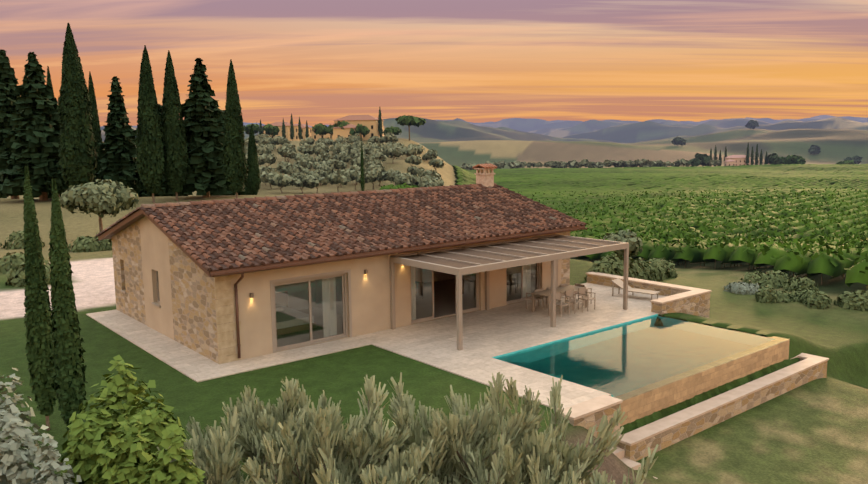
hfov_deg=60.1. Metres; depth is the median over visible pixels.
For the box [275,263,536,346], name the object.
interior shell
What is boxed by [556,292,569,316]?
chair
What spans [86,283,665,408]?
terrace
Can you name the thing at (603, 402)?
wall copings
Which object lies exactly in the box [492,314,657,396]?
pool shell
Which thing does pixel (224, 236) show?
roof
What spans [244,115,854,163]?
broadleaf trees
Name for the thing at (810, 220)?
vineyard rows
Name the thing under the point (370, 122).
hilltop villa
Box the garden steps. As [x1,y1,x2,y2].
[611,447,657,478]
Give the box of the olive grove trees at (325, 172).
[244,132,720,193]
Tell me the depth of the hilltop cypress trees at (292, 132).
300.89 m
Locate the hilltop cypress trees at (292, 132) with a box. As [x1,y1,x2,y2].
[244,106,383,140]
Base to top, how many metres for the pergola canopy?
0.040 m
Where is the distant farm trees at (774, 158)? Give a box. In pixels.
[671,120,861,166]
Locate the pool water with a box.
[495,315,787,399]
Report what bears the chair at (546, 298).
on the terrace
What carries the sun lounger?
on the terrace
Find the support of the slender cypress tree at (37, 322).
on the ground
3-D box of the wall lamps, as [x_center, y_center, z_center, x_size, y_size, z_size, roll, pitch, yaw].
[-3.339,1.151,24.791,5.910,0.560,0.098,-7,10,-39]
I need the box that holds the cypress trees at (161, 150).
[47,23,260,202]
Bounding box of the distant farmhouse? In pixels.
[724,155,750,165]
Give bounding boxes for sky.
[0,0,867,126]
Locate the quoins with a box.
[214,274,240,363]
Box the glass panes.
[157,264,536,346]
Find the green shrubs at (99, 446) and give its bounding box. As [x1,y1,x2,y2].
[58,355,205,483]
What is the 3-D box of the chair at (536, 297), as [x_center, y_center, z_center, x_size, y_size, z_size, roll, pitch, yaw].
[3.943,2.220,29.378,0.490,0.840,0.480,-7,10,-39]
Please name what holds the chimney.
on the roof
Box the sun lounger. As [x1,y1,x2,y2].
[611,278,659,299]
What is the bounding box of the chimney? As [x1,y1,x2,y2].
[472,163,496,186]
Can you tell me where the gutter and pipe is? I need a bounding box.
[98,209,586,357]
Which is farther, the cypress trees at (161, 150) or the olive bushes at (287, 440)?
the cypress trees at (161, 150)
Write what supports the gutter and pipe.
attached to the house walls at (144, 248)
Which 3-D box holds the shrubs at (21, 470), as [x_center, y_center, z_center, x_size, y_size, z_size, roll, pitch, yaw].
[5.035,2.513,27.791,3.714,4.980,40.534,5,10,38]
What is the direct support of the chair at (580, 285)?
on the terrace
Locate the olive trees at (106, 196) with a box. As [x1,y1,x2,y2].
[59,179,642,257]
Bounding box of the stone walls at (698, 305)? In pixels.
[563,275,826,461]
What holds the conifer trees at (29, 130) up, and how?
on the ground
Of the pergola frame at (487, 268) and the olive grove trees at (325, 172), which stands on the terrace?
the pergola frame at (487, 268)
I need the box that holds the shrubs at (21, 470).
[0,281,759,483]
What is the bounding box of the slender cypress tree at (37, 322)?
[23,166,55,430]
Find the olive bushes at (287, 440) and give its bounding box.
[157,372,657,483]
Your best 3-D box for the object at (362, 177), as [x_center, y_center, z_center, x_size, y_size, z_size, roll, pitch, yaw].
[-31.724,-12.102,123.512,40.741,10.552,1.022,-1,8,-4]
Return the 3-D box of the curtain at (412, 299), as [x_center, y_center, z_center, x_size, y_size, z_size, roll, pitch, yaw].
[-0.876,1.807,27.647,0.550,2.220,0.086,-7,10,-39]
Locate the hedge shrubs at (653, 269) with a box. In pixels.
[0,230,867,310]
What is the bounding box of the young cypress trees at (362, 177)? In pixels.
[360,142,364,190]
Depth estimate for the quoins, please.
22.57 m
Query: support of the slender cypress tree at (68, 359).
on the ground
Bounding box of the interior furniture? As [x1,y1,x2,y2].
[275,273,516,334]
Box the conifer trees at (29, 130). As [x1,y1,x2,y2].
[0,49,250,200]
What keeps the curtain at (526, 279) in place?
hanging from the interior shell at (444, 293)
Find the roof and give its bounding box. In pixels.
[96,183,586,274]
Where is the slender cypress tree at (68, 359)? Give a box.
[48,179,87,429]
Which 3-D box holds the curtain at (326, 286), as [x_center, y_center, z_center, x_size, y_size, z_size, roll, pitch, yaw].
[-3.543,2.130,25.482,0.550,2.220,0.086,-7,10,-39]
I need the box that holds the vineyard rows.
[379,164,867,289]
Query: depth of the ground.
26.63 m
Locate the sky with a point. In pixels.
(316, 61)
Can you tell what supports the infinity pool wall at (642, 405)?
on the ground
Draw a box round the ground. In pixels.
[0,115,867,483]
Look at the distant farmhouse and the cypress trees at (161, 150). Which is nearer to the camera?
the cypress trees at (161, 150)
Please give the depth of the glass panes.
25.24 m
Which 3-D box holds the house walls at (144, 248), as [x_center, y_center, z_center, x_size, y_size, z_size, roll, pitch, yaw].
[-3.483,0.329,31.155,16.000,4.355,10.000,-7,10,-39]
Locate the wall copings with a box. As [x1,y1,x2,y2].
[560,272,828,445]
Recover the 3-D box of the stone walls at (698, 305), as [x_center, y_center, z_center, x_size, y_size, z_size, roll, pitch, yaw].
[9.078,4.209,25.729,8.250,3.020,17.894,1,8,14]
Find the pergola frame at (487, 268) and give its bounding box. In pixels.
[389,234,628,349]
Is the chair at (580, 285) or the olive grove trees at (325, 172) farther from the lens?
the olive grove trees at (325, 172)
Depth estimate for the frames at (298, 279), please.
25.30 m
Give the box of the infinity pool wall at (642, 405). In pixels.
[620,339,788,425]
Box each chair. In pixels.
[526,288,542,310]
[538,287,550,307]
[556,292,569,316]
[565,289,582,313]
[575,283,591,305]
[578,287,595,310]
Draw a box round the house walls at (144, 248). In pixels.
[111,216,569,362]
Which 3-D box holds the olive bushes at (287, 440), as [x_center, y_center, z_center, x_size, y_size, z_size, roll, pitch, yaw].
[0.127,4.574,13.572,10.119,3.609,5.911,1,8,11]
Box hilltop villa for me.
[263,115,383,141]
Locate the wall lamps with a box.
[250,269,367,297]
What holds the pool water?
in the infinity pool wall at (642, 405)
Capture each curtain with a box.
[322,277,336,336]
[411,267,415,319]
[523,264,530,296]
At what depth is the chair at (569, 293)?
28.78 m
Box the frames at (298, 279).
[120,263,539,352]
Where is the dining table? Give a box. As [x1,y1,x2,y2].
[531,285,588,315]
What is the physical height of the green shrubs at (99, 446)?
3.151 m
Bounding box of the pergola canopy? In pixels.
[402,236,618,267]
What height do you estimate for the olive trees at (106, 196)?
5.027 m
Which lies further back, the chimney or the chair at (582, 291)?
the chimney

